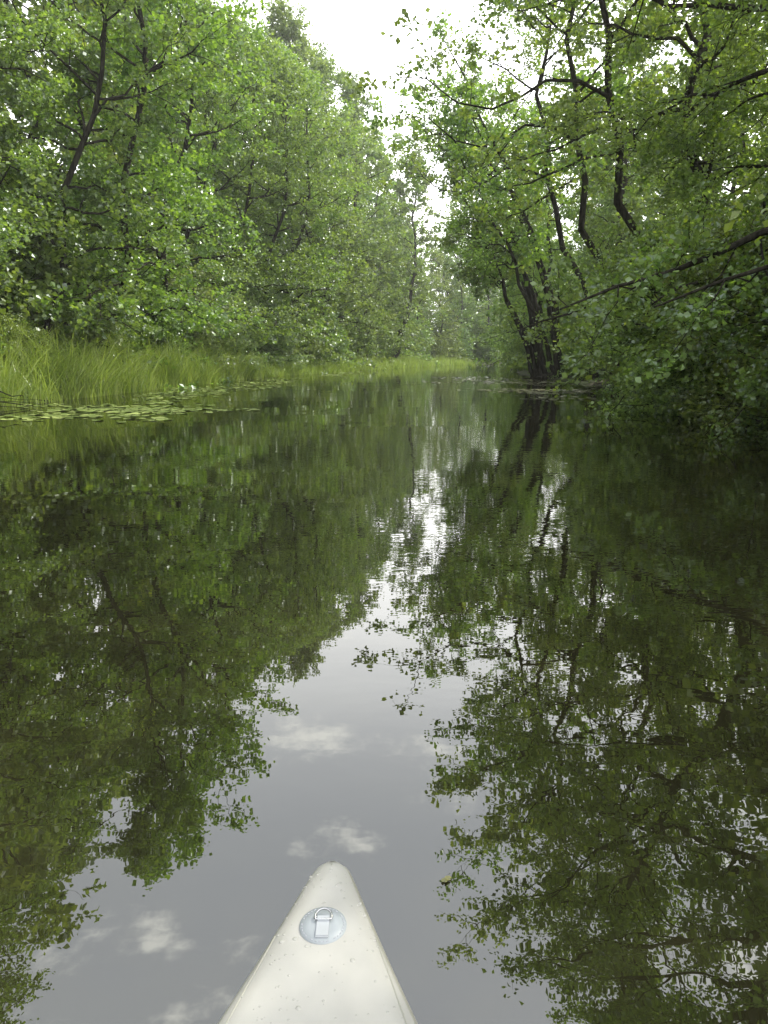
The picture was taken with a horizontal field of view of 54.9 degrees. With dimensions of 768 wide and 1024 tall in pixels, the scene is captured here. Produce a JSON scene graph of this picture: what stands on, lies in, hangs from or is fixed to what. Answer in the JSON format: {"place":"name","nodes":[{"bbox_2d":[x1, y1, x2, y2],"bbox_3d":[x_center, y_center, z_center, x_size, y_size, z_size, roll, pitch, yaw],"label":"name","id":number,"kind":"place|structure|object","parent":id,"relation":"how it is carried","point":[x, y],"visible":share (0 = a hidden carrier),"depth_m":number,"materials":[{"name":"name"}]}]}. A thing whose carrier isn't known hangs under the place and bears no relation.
{"place":"outdoors","nodes":[
{"label":"outdoors","id":0,"kind":"place"},
{"bbox_2d":[52,354,618,399],"bbox_3d":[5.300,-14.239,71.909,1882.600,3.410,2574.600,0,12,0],"label":"ground","id":1,"kind":"structure","parent":0,"point":[569,378],"depth_m":35.12,"materials":[{"name":"soil"}]},
{"bbox_2d":[0,236,58,364],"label":"riverside shrub","id":2,"kind":"object","parent":1,"relation":"on","point":[4,281],"visible":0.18,"depth_m":21.46,"materials":[{"name":"green plant"}]},
{"bbox_2d":[0,309,64,379],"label":"riverside shrub","id":3,"kind":"object","parent":1,"relation":"on","point":[13,328],"visible":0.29,"depth_m":21.02,"materials":[{"name":"green plant"}]},
{"bbox_2d":[0,0,98,366],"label":"alder tree","id":4,"kind":"object","parent":1,"relation":"on","point":[32,39],"visible":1,"depth_m":17.40,"materials":[{"name":"green plant"}]},
{"bbox_2d":[0,7,112,327],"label":"alder tree","id":5,"kind":"object","parent":1,"relation":"on","point":[30,119],"visible":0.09,"depth_m":29.24,"materials":[{"name":"green plant"}]},
{"bbox_2d":[0,2,113,331],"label":"poplar tree","id":6,"kind":"object","parent":1,"relation":"on","point":[27,183],"visible":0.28,"depth_m":24.14,"materials":[{"name":"green plant"}]},
{"bbox_2d":[0,183,151,365],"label":"riverside shrub","id":7,"kind":"object","parent":1,"relation":"on","point":[44,251],"visible":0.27,"depth_m":24.07,"materials":[{"name":"green plant"}]},
{"bbox_2d":[0,0,179,325],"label":"poplar tree","id":8,"kind":"object","parent":1,"relation":"on","point":[34,60],"visible":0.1,"depth_m":33.67,"materials":[{"name":"green plant"}]},
{"bbox_2d":[5,216,200,362],"bbox_3d":[-12.407,-7.105,28.280,8.838,7.941,8.579,-11,16,-43],"label":"riverside shrub","id":9,"kind":"object","parent":1,"relation":"on","point":[89,241],"visible":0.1,"depth_m":27.64,"materials":[{"name":"green plant"}]},
{"bbox_2d":[56,292,150,371],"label":"riverside shrub","id":10,"kind":"object","parent":1,"relation":"on","point":[113,328],"visible":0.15,"depth_m":27.13,"materials":[{"name":"green plant"}]},
{"bbox_2d":[0,0,217,260],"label":"alder tree","id":11,"kind":"object","parent":1,"relation":"on","point":[114,153],"visible":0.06,"depth_m":37.69,"materials":[{"name":"green plant"}]},
{"bbox_2d":[21,1,196,228],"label":"poplar tree","id":12,"kind":"object","parent":1,"relation":"on","point":[110,14],"visible":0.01,"depth_m":45.63,"materials":[{"name":"green plant"}]},
{"bbox_2d":[0,0,240,353],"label":"alder tree","id":13,"kind":"object","parent":1,"relation":"on","point":[99,78],"visible":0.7,"depth_m":23.92,"materials":[{"name":"green plant"}]},
{"bbox_2d":[0,0,265,390],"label":"alder tree","id":14,"kind":"object","parent":1,"relation":"on","point":[167,174],"visible":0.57,"depth_m":26.62,"materials":[{"name":"green plant"}]},
{"bbox_2d":[0,315,266,406],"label":"reed grass","id":15,"kind":"structure","parent":1,"relation":"on","point":[82,375],"depth_m":22.46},
{"bbox_2d":[53,251,216,365],"bbox_3d":[-11.703,-7.918,33.040,8.125,7.301,7.887,-3,12,-15],"label":"riverside shrub","id":16,"kind":"object","parent":1,"relation":"on","point":[156,279],"visible":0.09,"depth_m":32.36,"materials":[{"name":"green plant"}]},
{"bbox_2d":[43,0,260,282],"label":"alder tree","id":17,"kind":"object","parent":1,"relation":"on","point":[124,18],"visible":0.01,"depth_m":40.73,"materials":[{"name":"green plant"}]},
{"bbox_2d":[123,314,198,369],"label":"riverside shrub","id":18,"kind":"object","parent":1,"relation":"on","point":[173,332],"visible":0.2,"depth_m":32.42,"materials":[{"name":"green plant"}]},
{"bbox_2d":[111,236,221,360],"bbox_3d":[-11.557,-10.020,37.207,7.486,7.814,7.493,1,12,5],"label":"riverside shrub","id":19,"kind":"object","parent":1,"relation":"on","point":[184,252],"visible":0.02,"depth_m":36.05,"materials":[{"name":"green plant"}]},
{"bbox_2d":[46,0,304,383],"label":"alder tree","id":20,"kind":"object","parent":1,"relation":"on","point":[204,252],"visible":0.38,"depth_m":32.63,"materials":[{"name":"green plant"}]},
{"bbox_2d":[144,256,241,372],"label":"willow bush","id":21,"kind":"object","parent":1,"relation":"on","point":[212,343],"visible":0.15,"depth_m":35.84,"materials":[{"name":"green plant"}]},
{"bbox_2d":[120,6,267,272],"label":"poplar tree","id":22,"kind":"object","parent":1,"relation":"on","point":[145,17],"visible":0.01,"depth_m":47.49,"materials":[{"name":"green plant"}]},
{"bbox_2d":[137,0,296,344],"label":"alder tree","id":23,"kind":"object","parent":1,"relation":"on","point":[244,181],"visible":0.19,"depth_m":38.73,"materials":[{"name":"green plant"}]},
{"bbox_2d":[188,264,270,373],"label":"willow bush","id":24,"kind":"object","parent":1,"relation":"on","point":[237,343],"visible":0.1,"depth_m":39.59,"materials":[{"name":"green plant"}]},
{"bbox_2d":[164,17,298,298],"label":"alder tree","id":25,"kind":"object","parent":1,"relation":"on","point":[240,203],"visible":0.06,"depth_m":50.26,"materials":[{"name":"green plant"}]},
{"bbox_2d":[169,7,305,291],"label":"alder tree","id":26,"kind":"object","parent":1,"relation":"on","point":[249,209],"visible":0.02,"depth_m":56.31,"materials":[{"name":"green plant"}]},
{"bbox_2d":[197,268,291,363],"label":"riverside shrub","id":27,"kind":"object","parent":1,"relation":"on","point":[264,344],"visible":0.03,"depth_m":44.73,"materials":[{"name":"green plant"}]},
{"bbox_2d":[217,272,287,368],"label":"willow bush","id":28,"kind":"object","parent":1,"relation":"on","point":[254,336],"visible":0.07,"depth_m":43.69,"materials":[{"name":"green plant"}]},
{"bbox_2d":[177,3,331,375],"bbox_3d":[-9.067,-16.785,43.187,11.420,22.029,9.563,5,13,14],"label":"alder tree","id":29,"kind":"object","parent":1,"relation":"on","point":[265,214],"visible":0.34,"depth_m":42.76,"materials":[{"name":"green plant"}]},
{"bbox_2d":[218,18,319,310],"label":"poplar tree","id":30,"kind":"object","parent":1,"relation":"on","point":[241,22],"visible":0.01,"depth_m":62.27,"materials":[{"name":"green plant"}]},
{"bbox_2d":[195,25,359,374],"bbox_3d":[-7.624,-17.869,47.115,11.795,22.752,9.877,11,15,33],"label":"alder tree","id":31,"kind":"object","parent":1,"relation":"on","point":[281,79],"visible":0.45,"depth_m":45.76,"materials":[{"name":"green plant"}]},
{"bbox_2d":[243,270,312,371],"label":"willow bush","id":32,"kind":"object","parent":1,"relation":"on","point":[279,358],"visible":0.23,"depth_m":47.32,"materials":[{"name":"green plant"}]},
{"bbox_2d":[274,298,315,367],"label":"willow bush","id":33,"kind":"object","parent":1,"relation":"on","point":[296,350],"visible":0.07,"depth_m":51.51,"materials":[{"name":"green plant"}]},
{"bbox_2d":[219,37,375,372],"bbox_3d":[-6.644,-19.194,51.432,12.382,23.885,10.369,12,16,39],"label":"alder tree","id":34,"kind":"object","parent":1,"relation":"on","point":[317,224],"visible":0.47,"depth_m":50.03,"materials":[{"name":"green plant"}]},
{"bbox_2d":[230,37,378,371],"bbox_3d":[-7.109,-21.837,55.035,11.782,23.746,12.270,-6,13,-27],"label":"alder tree","id":35,"kind":"object","parent":1,"relation":"on","point":[334,355],"visible":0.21,"depth_m":54.59,"materials":[{"name":"green plant"}]},
{"bbox_2d":[248,355,365,377],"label":"reed grass","id":36,"kind":"structure","parent":1,"relation":"on","point":[287,369],"depth_m":48.67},
{"bbox_2d":[232,0,386,339],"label":"poplar tree","id":37,"kind":"object","parent":1,"relation":"on","point":[288,32],"visible":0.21,"depth_m":58.37,"materials":[{"name":"green plant"}]},
{"bbox_2d":[293,308,336,364],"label":"willow bush","id":38,"kind":"object","parent":1,"relation":"on","point":[321,346],"visible":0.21,"depth_m":54.95,"materials":[{"name":"green plant"}]},
{"bbox_2d":[272,41,393,355],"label":"poplar tree","id":39,"kind":"object","parent":1,"relation":"on","point":[326,72],"visible":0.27,"depth_m":66.54,"materials":[{"name":"green plant"}]},
{"bbox_2d":[274,128,392,369],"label":"alder tree","id":40,"kind":"object","parent":1,"relation":"on","point":[346,317],"visible":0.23,"depth_m":60.56,"materials":[{"name":"green plant"}]},
{"bbox_2d":[312,310,356,366],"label":"willow bush","id":41,"kind":"object","parent":1,"relation":"on","point":[329,357],"visible":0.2,"depth_m":58.87,"materials":[{"name":"green plant"}]},
{"bbox_2d":[307,147,409,345],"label":"alder tree","id":42,"kind":"object","parent":1,"relation":"on","point":[357,272],"visible":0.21,"depth_m":67.85,"materials":[{"name":"green plant"}]},
{"bbox_2d":[330,113,397,341],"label":"poplar tree","id":43,"kind":"object","parent":1,"relation":"on","point":[368,198],"visible":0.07,"depth_m":78.76,"materials":[{"name":"green plant"}]},
{"bbox_2d":[327,69,415,358],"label":"poplar tree","id":44,"kind":"object","parent":1,"relation":"on","point":[376,169],"visible":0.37,"depth_m":73.76,"materials":[{"name":"green plant"}]},
{"bbox_2d":[341,203,406,367],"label":"alder tree","id":45,"kind":"object","parent":1,"relation":"on","point":[387,270],"visible":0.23,"depth_m":75.16,"materials":[{"name":"green plant"}]},
{"bbox_2d":[350,119,424,352],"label":"poplar tree","id":46,"kind":"object","parent":1,"relation":"on","point":[388,175],"visible":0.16,"depth_m":84.49,"materials":[{"name":"green plant"}]},
{"bbox_2d":[360,204,425,351],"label":"alder tree","id":47,"kind":"object","parent":1,"relation":"on","point":[419,262],"visible":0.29,"depth_m":81.44,"materials":[{"name":"green plant"}]},
{"bbox_2d":[372,200,439,364],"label":"alder tree","id":48,"kind":"object","parent":1,"relation":"on","point":[417,312],"visible":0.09,"depth_m":93.75,"materials":[{"name":"green plant"}]},
{"bbox_2d":[339,353,477,369],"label":"reed grass","id":49,"kind":"structure","parent":1,"relation":"on","point":[410,362],"depth_m":83.37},
{"bbox_2d":[369,131,457,359],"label":"poplar tree","id":50,"kind":"object","parent":1,"relation":"on","point":[410,300],"visible":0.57,"depth_m":84.78,"materials":[{"name":"green plant"}]},
{"bbox_2d":[389,181,449,336],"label":"poplar tree","id":51,"kind":"object","parent":1,"relation":"on","point":[405,223],"visible":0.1,"depth_m":108.28,"materials":[{"name":"green plant"}]},
{"bbox_2d":[396,225,448,361],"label":"alder tree","id":52,"kind":"object","parent":1,"relation":"on","point":[432,308],"visible":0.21,"depth_m":100.66,"materials":[{"name":"green plant"}]},
{"bbox_2d":[422,333,458,359],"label":"riverside shrub","id":53,"kind":"object","parent":1,"relation":"on","point":[435,348],"visible":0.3,"depth_m":106.69,"materials":[{"name":"green plant"}]},
{"bbox_2d":[418,247,474,359],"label":"alder tree","id":54,"kind":"object","parent":1,"relation":"on","point":[439,259],"visible":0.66,"depth_m":107.49,"materials":[{"name":"green plant"}]},
{"bbox_2d":[434,333,473,360],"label":"riverside shrub","id":55,"kind":"object","parent":1,"relation":"on","point":[452,351],"visible":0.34,"depth_m":110.74,"materials":[{"name":"green plant"}]},
{"bbox_2d":[427,235,484,328],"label":"alder tree","id":56,"kind":"object","parent":1,"relation":"on","point":[443,275],"visible":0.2,"depth_m":121.14,"materials":[{"name":"green plant"}]},
{"bbox_2d":[441,320,475,360],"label":"riverside shrub","id":57,"kind":"object","parent":1,"relation":"on","point":[467,350],"visible":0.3,"depth_m":115.48,"materials":[{"name":"green plant"}]},
{"bbox_2d":[366,44,554,377],"bbox_3d":[4.291,-16.346,41.388,9.350,19.403,8.179,-6,11,2],"label":"alder tree","id":58,"kind":"object","parent":1,"relation":"on","point":[539,367],"visible":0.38,"depth_m":40.69,"materials":[{"name":"green plant"}]},
{"bbox_2d":[435,190,485,354],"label":"poplar tree","id":59,"kind":"object","parent":1,"relation":"on","point":[468,299],"visible":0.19,"depth_m":119.81,"materials":[{"name":"green plant"}]},
{"bbox_2d":[436,230,493,352],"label":"alder tree","id":60,"kind":"object","parent":1,"relation":"on","point":[467,323],"visible":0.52,"depth_m":113.26,"materials":[{"name":"green plant"}]},
{"bbox_2d":[386,64,555,375],"bbox_3d":[4.994,-17.102,44.763,9.350,19.403,8.178,-5,11,-3],"label":"alder tree","id":61,"kind":"object","parent":1,"relation":"on","point":[507,284],"visible":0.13,"depth_m":44.31,"materials":[{"name":"green plant"}]},
{"bbox_2d":[369,7,575,377],"bbox_3d":[4.342,-15.900,37.898,9.350,19.403,8.179,-7,11,-2],"label":"alder tree","id":62,"kind":"object","parent":1,"relation":"on","point":[532,241],"visible":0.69,"depth_m":37.16,"materials":[{"name":"green plant"}]},
{"bbox_2d":[441,232,508,363],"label":"alder tree","id":63,"kind":"object","parent":1,"relation":"on","point":[488,303],"visible":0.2,"depth_m":118.25,"materials":[{"name":"green plant"}]},
{"bbox_2d":[471,331,503,361],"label":"riverside shrub","id":64,"kind":"object","parent":1,"relation":"on","point":[484,349],"visible":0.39,"depth_m":119.37,"materials":[{"name":"green plant"}]},
{"bbox_2d":[420,72,565,332],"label":"alder tree","id":65,"kind":"object","parent":1,"relation":"on","point":[547,265],"visible":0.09,"depth_m":50.47,"materials":[{"name":"green plant"}]},
{"bbox_2d":[370,0,617,378],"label":"alder tree","id":66,"kind":"object","parent":1,"relation":"on","point":[471,48],"visible":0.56,"depth_m":32.11,"materials":[{"name":"green plant"}]},
{"bbox_2d":[447,151,561,350],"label":"alder tree","id":67,"kind":"object","parent":1,"relation":"on","point":[538,297],"visible":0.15,"depth_m":57.03,"materials":[{"name":"green plant"}]},
{"bbox_2d":[459,196,551,351],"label":"alder tree","id":68,"kind":"object","parent":1,"relation":"on","point":[515,304],"visible":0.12,"depth_m":62.83,"materials":[{"name":"green plant"}]},
{"bbox_2d":[466,236,554,367],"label":"alder tree","id":69,"kind":"object","parent":1,"relation":"on","point":[499,323],"visible":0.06,"depth_m":75.06,"materials":[{"name":"green plant"}]},
{"bbox_2d":[501,334,527,371],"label":"riverside shrub","id":70,"kind":"object","parent":1,"relation":"on","point":[521,349],"visible":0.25,"depth_m":56.86,"materials":[{"name":"green plant"}]},
{"bbox_2d":[362,0,674,373],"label":"alder tree","id":71,"kind":"object","parent":1,"relation":"on","point":[584,170],"visible":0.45,"depth_m":26.70,"materials":[{"name":"green plant"}]},
{"bbox_2d":[471,186,568,368],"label":"alder tree","id":72,"kind":"object","parent":1,"relation":"on","point":[499,330],"visible":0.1,"depth_m":69.94,"materials":[{"name":"green plant"}]},
{"bbox_2d":[454,10,605,334],"bbox_3d":[8.768,-18.360,44.214,8.519,20.104,9.738,6,13,26],"label":"alder tree","id":73,"kind":"object","parent":1,"relation":"on","point":[569,215],"visible":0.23,"depth_m":44.55,"materials":[{"name":"green plant"}]},
{"bbox_2d":[345,0,740,237],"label":"alder tree","id":74,"kind":"object","parent":1,"relation":"on","point":[646,25],"visible":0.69,"depth_m":22.70,"materials":[{"name":"green plant"}]},
{"bbox_2d":[502,243,630,370],"bbox_3d":[13.229,-11.093,44.409,11.048,9.562,9.968,7,14,31],"label":"riverside shrub","id":75,"kind":"object","parent":1,"relation":"on","point":[541,316],"visible":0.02,"depth_m":44.61,"materials":[{"name":"green plant"}]},
{"bbox_2d":[544,341,588,378],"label":"riverside shrub","id":76,"kind":"object","parent":1,"relation":"on","point":[571,353],"visible":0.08,"depth_m":37.78,"materials":[{"name":"green plant"}]},
{"bbox_2d":[537,161,603,302],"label":"alder tree","id":77,"kind":"object","parent":1,"relation":"on","point":[574,224],"visible":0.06,"depth_m":69.68,"materials":[{"name":"green plant"}]},
{"bbox_2d":[546,176,628,314],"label":"alder tree","id":78,"kind":"object","parent":1,"relation":"on","point":[567,275],"visible":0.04,"depth_m":63.30,"materials":[{"name":"green plant"}]},
{"bbox_2d":[544,249,644,392],"bbox_3d":[8.949,-5.499,24.099,7.107,6.386,6.899,-6,11,5],"label":"riverside shrub","id":79,"kind":"object","parent":1,"relation":"on","point":[577,381],"visible":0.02,"depth_m":24.96,"materials":[{"name":"green plant"}]},
{"bbox_2d":[538,76,653,303],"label":"alder tree","id":80,"kind":"object","parent":1,"relation":"on","point":[564,227],"visible":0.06,"depth_m":57.61,"materials":[{"name":"green plant"}]},
{"bbox_2d":[548,0,681,337],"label":"tree","id":81,"kind":"object","parent":1,"relation":"on","point":[631,207],"visible":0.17,"depth_m":43.53,"materials":[{"name":"green plant"}]},
{"bbox_2d":[464,0,767,361],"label":"alder tree","id":82,"kind":"object","parent":1,"relation":"on","point":[721,7],"visible":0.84,"depth_m":16.53,"materials":[{"name":"green plant"}]},
{"bbox_2d":[559,121,676,323],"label":"alder tree","id":83,"kind":"object","parent":1,"relation":"on","point":[609,211],"visible":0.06,"depth_m":51.69,"materials":[{"name":"green plant"}]},
{"bbox_2d":[572,279,672,401],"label":"riverside shrub","id":84,"kind":"object","parent":1,"relation":"on","point":[611,354],"visible":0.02,"depth_m":21.46,"materials":[{"name":"green plant"}]},
{"bbox_2d":[493,0,767,372],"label":"alder tree","id":85,"kind":"object","parent":1,"relation":"on","point":[735,50],"visible":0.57,"depth_m":19.81,"materials":[{"name":"green plant"}]},
{"bbox_2d":[522,0,767,388],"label":"alder tree","id":86,"kind":"object","parent":1,"relation":"on","point":[611,297],"visible":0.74,"depth_m":11.28,"materials":[{"name":"green plant"}]},
{"bbox_2d":[547,216,742,378],"bbox_3d":[13.128,-9.497,36.736,11.572,10.016,10.442,-3,12,-12],"label":"riverside shrub","id":87,"kind":"object","parent":1,"relation":"on","point":[573,320],"visible":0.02,"depth_m":36.32,"materials":[{"name":"green plant"}]},
{"bbox_2d":[572,183,748,408],"bbox_3d":[7.881,-4.374,18.566,5.957,6.882,6.669,-7,11,-1],"label":"riverside shrub","id":88,"kind":"object","parent":1,"relation":"on","point":[610,269],"visible":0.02,"depth_m":18.37,"materials":[{"name":"green plant"}]},
{"bbox_2d":[567,176,767,418],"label":"riverside shrub","id":89,"kind":"object","parent":1,"relation":"on","point":[684,377],"visible":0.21,"depth_m":15.48,"materials":[{"name":"green plant"}]},
{"bbox_2d":[576,3,767,307],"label":"alder tree","id":90,"kind":"object","parent":1,"relation":"on","point":[632,194],"visible":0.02,"depth_m":32.44,"materials":[{"name":"green plant"}]},
{"bbox_2d":[578,1,767,325],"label":"alder tree","id":91,"kind":"object","parent":1,"relation":"on","point":[655,210],"visible":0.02,"depth_m":38.12,"materials":[{"name":"green plant"}]},
{"bbox_2d":[585,180,765,379],"bbox_3d":[13.173,-7.928,29.066,11.248,9.735,10.148,1,12,5],"label":"riverside shrub","id":92,"kind":"object","parent":1,"relation":"on","point":[739,192],"visible":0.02,"depth_m":27.88,"materials":[{"name":"green plant"}]},
{"bbox_2d":[613,188,767,381],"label":"alder tree","id":93,"kind":"object","parent":1,"relation":"on","point":[657,260],"visible":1,"depth_m":9.92,"materials":[{"name":"green plant"}]},
{"bbox_2d":[633,12,754,215],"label":"poplar tree","id":94,"kind":"object","parent":1,"relation":"on","point":[669,79],"depth_m":48.64,"materials":[{"name":"green plant"}]},
{"bbox_2d":[624,195,767,435],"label":"riverside shrub","id":95,"kind":"object","parent":1,"relation":"on","point":[714,397],"visible":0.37,"depth_m":12.97,"materials":[{"name":"green plant"}]},
{"bbox_2d":[685,195,767,440],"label":"riverside shrub","id":96,"kind":"object","parent":1,"relation":"on","point":[753,391],"visible":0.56,"depth_m":11.45,"materials":[{"name":"green plant"}]},
{"bbox_2d":[690,16,767,216],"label":"alder tree","id":97,"kind":"object","parent":1,"relation":"on","point":[750,197],"visible":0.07,"depth_m":23.26,"materials":[{"name":"green plant"}]},
{"bbox_2d":[699,78,767,215],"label":"alder tree","id":98,"kind":"object","parent":1,"relation":"on","point":[746,177],"visible":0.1,"depth_m":28.68,"materials":[{"name":"green plant"}]},
{"bbox_2d":[724,73,767,242],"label":"riverside shrub","id":99,"kind":"object","parent":1,"relation":"on","point":[729,226],"visible":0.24,"depth_m":7.44,"materials":[{"name":"green plant"}]},
{"bbox_2d":[0,364,767,1023],"bbox_3d":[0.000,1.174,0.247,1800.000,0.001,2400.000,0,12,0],"label":"water","id":100,"kind":"structure","parent":0,"point":[500,656],"depth_m":2.67,"materials":[{"name":"liquid"}]},
{"bbox_2d":[0,400,258,422],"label":"water lily pads","id":101,"kind":"object","parent":100,"relation":"on","point":[134,412],"visible":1,"depth_m":16.36,"materials":[{"name":"green plant"}]},
{"bbox_2d":[133,371,359,400],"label":"water lily pads","id":102,"kind":"object","parent":100,"relation":"on","point":[199,389],"visible":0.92,"depth_m":27.64,"materials":[{"name":"green plant"}]},
{"bbox_2d":[218,861,417,1023],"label":"inflatable paddleboard","id":103,"kind":"object","parent":100,"relation":"on","point":[323,959],"visible":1,"depth_m":1.31,"materials":[{"name":"plastic"}]},
{"bbox_2d":[432,376,613,401],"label":"water lily pads","id":104,"kind":"object","parent":100,"relation":"on","point":[536,392],"visible":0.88,"depth_m":26.32,"materials":[{"name":"green plant"}]},
{"bbox_2d":[1,0,767,330],"label":"sky","id":105,"kind":"structure","parent":0,"point":[351,29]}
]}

